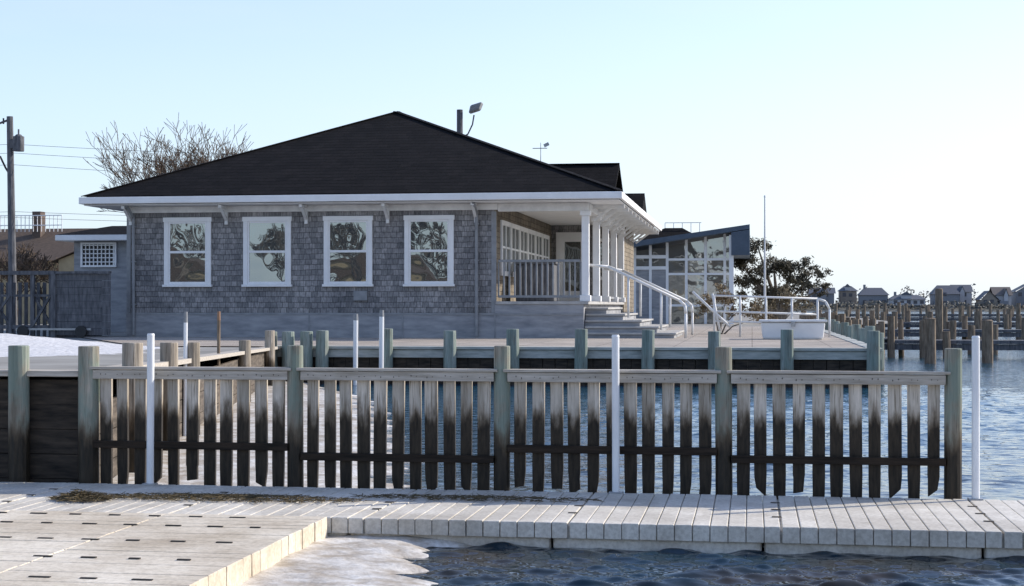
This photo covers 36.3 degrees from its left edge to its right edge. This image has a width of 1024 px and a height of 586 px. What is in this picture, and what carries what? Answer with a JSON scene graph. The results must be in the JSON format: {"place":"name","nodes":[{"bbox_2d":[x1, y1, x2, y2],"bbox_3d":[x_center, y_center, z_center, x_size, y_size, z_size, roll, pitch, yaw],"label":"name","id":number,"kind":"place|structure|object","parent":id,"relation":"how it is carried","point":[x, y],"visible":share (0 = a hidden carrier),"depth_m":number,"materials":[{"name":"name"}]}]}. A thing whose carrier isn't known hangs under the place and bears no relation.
{"place":"outdoors","nodes":[
{"label":"outdoors","id":0,"kind":"place"},
{"bbox_2d":[0,260,58,323],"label":"walls","id":1,"kind":"structure","parent":0,"point":[41,301],"depth_m":70.11,"materials":[{"name":"beige"}]},
{"bbox_2d":[0,228,94,260],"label":"roof","id":2,"kind":"structure","parent":1,"relation":"on","point":[46,243],"depth_m":71.53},
{"bbox_2d":[0,215,61,231],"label":"roof deck railing","id":3,"kind":"object","parent":2,"relation":"on","point":[37,225],"visible":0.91,"depth_m":71.99,"materials":[{"name":"white paint"}]},
{"bbox_2d":[32,211,44,237],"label":"chimney","id":4,"kind":"object","parent":2,"relation":"on","point":[35,233],"visible":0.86,"depth_m":72.23,"materials":[{"name":"brick"}]},
{"bbox_2d":[0,313,897,369],"bbox_3d":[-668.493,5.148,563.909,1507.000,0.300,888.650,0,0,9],"label":"ground","id":5,"kind":"structure","parent":0,"point":[58,362],"depth_m":20.44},
{"bbox_2d":[0,254,44,293],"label":"bare shrub","id":6,"kind":"object","parent":5,"relation":"on","point":[4,277],"visible":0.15,"depth_m":60.29,"materials":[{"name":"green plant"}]},
{"bbox_2d":[0,243,54,317],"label":"bare shrub","id":7,"kind":"object","parent":5,"relation":"on","point":[24,252],"visible":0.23,"depth_m":64.05,"materials":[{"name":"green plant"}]},
{"bbox_2d":[0,246,58,324],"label":"bare shrub","id":8,"kind":"object","parent":5,"relation":"on","point":[24,264],"visible":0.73,"depth_m":58.71,"materials":[{"name":"brown plant"}]},
{"bbox_2d":[45,256,61,282],"bbox_3d":[-18.152,-0.125,64.695,2.665,2.932,3.248,0,0,9],"label":"bare shrub","id":9,"kind":"object","parent":5,"relation":"on","point":[57,268],"visible":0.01,"depth_m":63.72,"materials":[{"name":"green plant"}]},
{"bbox_2d":[0,271,110,337],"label":"wooden gate enclosure","id":10,"kind":"object","parent":5,"relation":"on","point":[79,304],"visible":0.88,"depth_m":39.37,"materials":[{"name":"grey wood"}]},
{"bbox_2d":[50,252,73,270],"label":"tan cottage","id":11,"kind":"structure","parent":5,"relation":"on","point":[66,262],"depth_m":58.22,"materials":[{"name":"beige paint"}]},
{"bbox_2d":[0,333,159,356],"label":"shell gravel mound","id":12,"kind":"object","parent":5,"relation":"on","point":[43,346],"visible":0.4,"depth_m":25.64,"materials":[{"name":"white gravel"}]},
{"bbox_2d":[55,226,127,331],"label":"lattice shed","id":13,"kind":"structure","parent":5,"relation":"on","point":[101,249],"depth_m":48.44,"materials":[{"name":"white paint"}]},
{"bbox_2d":[80,242,116,266],"bbox_3d":[-12.850,-1.190,48.490,1.170,0.770,0.060,0,0,9],"label":"lattice window","id":14,"kind":"structure","parent":13,"relation":"in","point":[114,245],"depth_m":48.48,"materials":[{"name":"white paint"}]},
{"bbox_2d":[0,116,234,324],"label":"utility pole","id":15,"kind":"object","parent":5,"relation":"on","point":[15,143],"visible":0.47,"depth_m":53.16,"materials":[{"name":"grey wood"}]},
{"bbox_2d":[83,122,251,212],"bbox_3d":[-13.138,-2.653,60.629,6.840,7.913,4.587,0,-1,-42],"label":"bare tree","id":16,"kind":"object","parent":5,"relation":"on","point":[160,142],"visible":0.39,"depth_m":59.70,"materials":[{"name":"brown plant"}]},
{"bbox_2d":[109,114,253,183],"bbox_3d":[-12.901,-2.817,62.857,6.259,8.294,8.099,0,-1,-37],"label":"bare tree","id":17,"kind":"object","parent":5,"relation":"on","point":[195,160],"visible":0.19,"depth_m":61.28,"materials":[{"name":"brown plant"}]},
{"bbox_2d":[79,111,693,337],"bbox_3d":[-2.155,-1.999,46.461,15.259,6.535,16.650,0,0,9],"label":"shingled boathouse","id":18,"kind":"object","parent":5,"relation":"on","point":[412,226],"visible":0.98,"depth_m":39.34,"materials":[{"name":"grey wood"}]},
{"bbox_2d":[162,217,211,286],"bbox_3d":[-8.261,-1.040,39.682,1.310,1.770,0.088,0,0,9],"label":"window frame","id":19,"kind":"structure","parent":18,"relation":"in","point":[207,221],"depth_m":39.67,"materials":[{"name":"white paint"}]},
{"bbox_2d":[170,224,204,281],"bbox_3d":[-8.256,-1.025,39.713,0.930,1.480,0.006,0,0,9],"label":"window glass","id":20,"kind":"structure","parent":18,"relation":"in","point":[184,267],"depth_m":39.71,"materials":[{"name":"black"}]},
{"bbox_2d":[241,216,291,286],"bbox_3d":[-6.185,-1.042,39.362,1.310,1.770,0.088,0,0,9],"label":"window frame","id":21,"kind":"structure","parent":18,"relation":"in","point":[287,220],"depth_m":39.35,"materials":[{"name":"white paint"}]},
{"bbox_2d":[249,223,284,281],"bbox_3d":[-6.181,-1.027,39.393,0.930,1.480,0.006,0,0,9],"label":"window glass","id":22,"kind":"structure","parent":18,"relation":"in","point":[264,267],"depth_m":39.39,"materials":[{"name":"black"}]},
{"bbox_2d":[322,216,373,286],"bbox_3d":[-4.110,-1.045,39.043,1.310,1.770,0.088,0,0,9],"label":"window frame","id":23,"kind":"structure","parent":18,"relation":"in","point":[327,220],"depth_m":39.04,"materials":[{"name":"white paint"}]},
{"bbox_2d":[330,222,365,280],"bbox_3d":[-4.105,-1.030,39.074,0.930,1.480,0.006,0,0,9],"label":"window glass","id":24,"kind":"structure","parent":18,"relation":"in","point":[349,266],"depth_m":39.08,"materials":[{"name":"black"}]},
{"bbox_2d":[403,215,454,286],"bbox_3d":[-2.064,-1.047,38.728,1.310,1.770,0.088,0,0,9],"label":"window frame","id":25,"kind":"structure","parent":18,"relation":"in","point":[407,219],"depth_m":38.72,"materials":[{"name":"white paint"}]},
{"bbox_2d":[411,222,446,280],"bbox_3d":[-2.059,-1.032,38.760,0.930,1.480,0.008,0,0,9],"label":"window glass","id":26,"kind":"structure","parent":18,"relation":"in","point":[425,266],"depth_m":38.76,"materials":[{"name":"black"}]},
{"bbox_2d":[500,220,549,276],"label":"porch window frames","id":27,"kind":"structure","parent":18,"relation":"in","point":[502,222],"depth_m":42.12,"materials":[{"name":"white paint"}]},
{"bbox_2d":[503,225,547,271],"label":"porch window glass","id":28,"kind":"structure","parent":18,"relation":"in","point":[513,230],"depth_m":42.71,"materials":[{"name":"black"}]},
{"bbox_2d":[457,102,482,134],"bbox_3d":[-1.560,-2.791,56.923,0.962,8.286,0.480,0,0,9],"label":"floodlight pole","id":29,"kind":"object","parent":5,"relation":"on","point":[476,107],"visible":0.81,"depth_m":56.90,"materials":[{"name":"grey metal"}]},
{"bbox_2d":[636,236,728,322],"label":"glazing","id":30,"kind":"structure","parent":5,"relation":"on","point":[696,282],"depth_m":69.60,"materials":[{"name":"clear glass"}]},
{"bbox_2d":[633,234,733,323],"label":"white frames","id":31,"kind":"structure","parent":5,"relation":"on","point":[650,257],"depth_m":69.58,"materials":[{"name":"paint"}]},
{"bbox_2d":[634,224,749,258],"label":"shed roof","id":32,"kind":"structure","parent":31,"relation":"on","point":[740,242],"depth_m":68.61,"materials":[{"name":"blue metal"}]},
{"bbox_2d":[687,280,777,333],"bbox_3d":[6.160,0.466,43.621,2.643,1.644,1.422,0,0,0],"label":"dry bush","id":33,"kind":"object","parent":5,"relation":"on","point":[724,301],"visible":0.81,"depth_m":43.57,"materials":[{"name":"brown plant"}]},
{"bbox_2d":[764,195,765,309],"bbox_3d":[9.617,-1.210,59.238,0.130,5.000,0.100,0,0,9],"label":"flagpole","id":34,"kind":"object","parent":5,"relation":"on","point":[764,249],"visible":0.73,"depth_m":59.22,"materials":[{"name":"metal"}]},
{"bbox_2d":[734,237,833,318],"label":"pine tree","id":35,"kind":"object","parent":5,"relation":"on","point":[787,268],"visible":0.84,"depth_m":73.72,"materials":[{"name":"green plant"}]},
{"bbox_2d":[753,280,815,318],"bbox_3d":[8.890,0.451,51.253,2.213,1.773,1.201,0,0,9],"label":"dry bush","id":36,"kind":"object","parent":5,"relation":"on","point":[787,301],"visible":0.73,"depth_m":51.18,"materials":[{"name":"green plant"}]},
{"bbox_2d":[0,306,1023,585],"bbox_3d":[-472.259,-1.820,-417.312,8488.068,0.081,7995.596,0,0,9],"label":"water","id":37,"kind":"structure","parent":0,"point":[1000,454],"depth_m":13.16,"materials":[{"name":"blue liquid"}]},
{"bbox_2d":[0,330,279,482],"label":"wooden bulkhead","id":38,"kind":"object","parent":37,"relation":"in","point":[54,431],"visible":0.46,"depth_m":12.06,"materials":[{"name":"wood"}]},
{"bbox_2d":[0,510,326,585],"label":"floating dock","id":39,"kind":"object","parent":37,"relation":"on","point":[54,548],"visible":0.91,"depth_m":8.65,"materials":[{"name":"beige plastic"}]},
{"bbox_2d":[183,312,187,435],"bbox_3d":[-3.612,1.072,17.242,0.054,1.730,0.046,0,0,9],"label":"marker pole","id":40,"kind":"object","parent":37,"relation":"in","point":[185,365],"visible":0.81,"depth_m":17.23,"materials":[{"name":"white plastic"}]},
{"bbox_2d":[217,311,220,413],"bbox_3d":[-3.920,1.105,20.831,0.054,1.720,0.046,0,0,9],"label":"marker pole","id":41,"kind":"object","parent":37,"relation":"in","point":[218,334],"visible":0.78,"depth_m":20.82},
{"bbox_2d":[113,381,409,488],"bbox_3d":[-2.558,1.646,20.914,3.112,0.101,19.027,0,0,-4],"label":"ice sheet","id":42,"kind":"object","parent":37,"relation":"on","point":[163,480],"visible":0.2,"depth_m":15.51,"materials":[{"name":"white ice"}]},
{"bbox_2d":[238,533,471,585],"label":"ice sheet","id":43,"kind":"object","parent":37,"relation":"on","point":[349,559],"visible":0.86,"depth_m":8.83,"materials":[{"name":"white ice"}]},
{"bbox_2d":[353,314,357,384],"bbox_3d":[-2.947,1.214,29.382,0.101,1.640,0.093,0,0,9],"label":"marker pole","id":44,"kind":"object","parent":37,"relation":"in","point":[355,340],"visible":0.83,"depth_m":29.35,"materials":[{"name":"white plastic"}]},
{"bbox_2d":[379,310,383,367],"bbox_3d":[-2.453,1.178,29.306,0.101,1.710,0.093,0,0,9],"label":"marker pole","id":45,"kind":"object","parent":37,"relation":"in","point":[381,338],"visible":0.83,"depth_m":29.27,"materials":[{"name":"white plastic"}]},
{"bbox_2d":[8,345,961,499],"bbox_3d":[-0.358,1.239,11.448,7.098,1.705,0.161,0,0,9],"label":"wooden fence","id":46,"kind":"object","parent":37,"relation":"in","point":[97,443],"visible":0.81,"depth_m":11.37,"materials":[{"name":"grey wood"}]},
{"bbox_2d":[0,482,1023,558],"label":"floating dock","id":47,"kind":"object","parent":37,"relation":"on","point":[900,527],"visible":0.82,"depth_m":9.90,"materials":[{"name":"plastic"}]},
{"bbox_2d":[46,488,115,501],"bbox_3d":[-2.962,1.379,10.700,0.530,0.078,0.401,0,0,9],"label":"seaweed clump","id":48,"kind":"object","parent":47,"relation":"on","point":[82,495],"visible":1,"depth_m":10.67,"materials":[{"name":"brown plant"}]},
{"bbox_2d":[142,333,157,484],"bbox_3d":[-2.706,1.198,11.661,0.100,1.790,0.075,0,0,9],"label":"mooring guide pole","id":49,"kind":"object","parent":47,"relation":"attached to","point":[150,413],"visible":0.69,"depth_m":11.64,"materials":[{"name":"white plastic"}]},
{"bbox_2d":[101,491,369,503],"bbox_3d":[-1.950,1.402,10.755,2.080,0.032,0.523,0,0,9],"label":"seaweed clump","id":50,"kind":"object","parent":47,"relation":"on","point":[222,496],"visible":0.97,"depth_m":10.72,"materials":[{"name":"brown plant"}]},
{"bbox_2d":[349,493,602,502],"bbox_3d":[-0.250,1.407,10.762,1.812,0.023,0.438,0,0,9],"label":"seaweed clump","id":51,"kind":"object","parent":47,"relation":"on","point":[465,497],"visible":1,"depth_m":10.74,"materials":[{"name":"brown plant"}]},
{"bbox_2d":[609,335,623,493],"bbox_3d":[0.743,1.194,11.130,0.100,1.790,0.075,0,0,9],"label":"mooring guide pole","id":52,"kind":"object","parent":47,"relation":"attached to","point":[615,427],"visible":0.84,"depth_m":11.11,"materials":[{"name":"white plastic"}]},
{"bbox_2d":[967,336,983,501],"bbox_3d":[3.194,1.190,10.753,0.100,1.790,0.075,0,0,9],"label":"mooring guide pole","id":53,"kind":"object","parent":47,"relation":"attached to","point":[975,417],"visible":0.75,"depth_m":10.73,"materials":[{"name":"white plastic"}]},
{"bbox_2d":[275,318,883,387],"bbox_3d":[3.573,1.626,45.518,11.864,1.674,33.100,0,0,9],"label":"wooden bulkhead","id":54,"kind":"object","parent":37,"relation":"in","point":[649,355],"visible":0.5,"depth_m":29.37,"materials":[{"name":"grey wood"}]},
{"bbox_2d":[84,326,863,347],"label":"boardwalk","id":55,"kind":"structure","parent":54,"relation":"on","point":[751,336],"depth_m":34.56,"materials":[{"name":"grey wood"}]},
{"bbox_2d":[692,291,830,336],"bbox_3d":[6.349,0.538,39.692,3.538,1.195,0.215,0,0,0],"label":"gangway railing","id":56,"kind":"object","parent":55,"relation":"on","point":[716,316],"visible":0.81,"depth_m":39.70,"materials":[{"name":"white metal"}]},
{"bbox_2d":[759,319,826,338],"bbox_3d":[6.670,0.865,37.086,1.580,0.460,1.050,0,0,9],"label":"dock storage box","id":57,"kind":"object","parent":55,"relation":"on","point":[802,329],"visible":0.96,"depth_m":36.67,"materials":[{"name":"white paint"}]},
{"bbox_2d":[799,310,894,357],"bbox_3d":[14.507,1.694,71.560,1.220,1.748,54.110,0,0,9],"label":"catwalk","id":58,"kind":"object","parent":37,"relation":"on","point":[890,338],"visible":0.26,"depth_m":48.17,"materials":[{"name":"grey wood"}]},
{"bbox_2d":[833,303,1020,321],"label":"marina dock","id":59,"kind":"object","parent":37,"relation":"on","point":[997,318],"visible":0.41,"depth_m":117.65,"materials":[{"name":"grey wood"}]},
{"bbox_2d":[834,302,1023,318],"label":"marina dock","id":60,"kind":"object","parent":37,"relation":"on","point":[968,314],"visible":0.46,"depth_m":165.65,"materials":[{"name":"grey wood"}]},
{"bbox_2d":[925,318,935,363],"bbox_3d":[10.810,1.530,40.314,0.290,1.780,0.290,0,0,9],"label":"mooring piling","id":61,"kind":"object","parent":37,"relation":"in","point":[930,340],"visible":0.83,"depth_m":40.20,"materials":[{"name":"grey wood"}]},
{"bbox_2d":[856,307,1015,332],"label":"marina dock","id":62,"kind":"object","parent":37,"relation":"in","point":[1007,323],"visible":0.41,"depth_m":83.25,"materials":[{"name":"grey wood"}]},
{"bbox_2d":[935,288,942,339],"bbox_3d":[15.947,1.198,58.244,0.290,2.730,0.290,0,0,9],"label":"mooring piling","id":63,"kind":"object","parent":37,"relation":"in","point":[939,308],"visible":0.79,"depth_m":58.13,"materials":[{"name":"wood"}]},
{"bbox_2d":[869,311,1023,339],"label":"marina dock","id":64,"kind":"object","parent":37,"relation":"in","point":[1018,334],"visible":0.37,"depth_m":61.43,"materials":[{"name":"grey wood"}]},
{"bbox_2d":[873,319,1023,357],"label":"marina dock","id":65,"kind":"object","parent":37,"relation":"in","point":[948,340],"visible":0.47,"depth_m":44.63,"materials":[{"name":"grey wood"}]},
{"bbox_2d":[982,320,992,362],"bbox_3d":[12.369,1.557,40.580,0.290,1.730,0.290,0,0,9],"label":"mooring piling","id":66,"kind":"object","parent":37,"relation":"in","point":[987,341],"visible":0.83,"depth_m":40.46,"materials":[{"name":"grey wood"}]},
{"bbox_2d":[0,0,1023,305],"label":"sky","id":67,"kind":"structure","parent":0,"point":[883,140],"materials":[{"name":"blue"}]},
{"bbox_2d":[621,270,665,323],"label":"wall","id":68,"kind":"structure","parent":0,"point":[659,278],"depth_m":69.85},
{"bbox_2d":[638,222,700,239],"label":"distant roof deck","id":69,"kind":"structure","parent":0,"point":[666,232],"depth_m":90.08,"materials":[{"name":"grey paint"}]},
{"bbox_2d":[752,305,1023,311],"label":"shore","id":70,"kind":"structure","parent":0,"point":[917,309],"depth_m":386.08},
{"bbox_2d":[783,283,1023,308],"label":"distant trees","id":71,"kind":"object","parent":70,"relation":"on","point":[891,305],"visible":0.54,"depth_m":387.85,"materials":[{"name":"green plant"}]},
{"bbox_2d":[807,284,1023,307],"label":"distant houses","id":72,"kind":"structure","parent":70,"relation":"on","point":[963,293],"depth_m":398.05,"materials":[{"name":"grey"}]}
]}

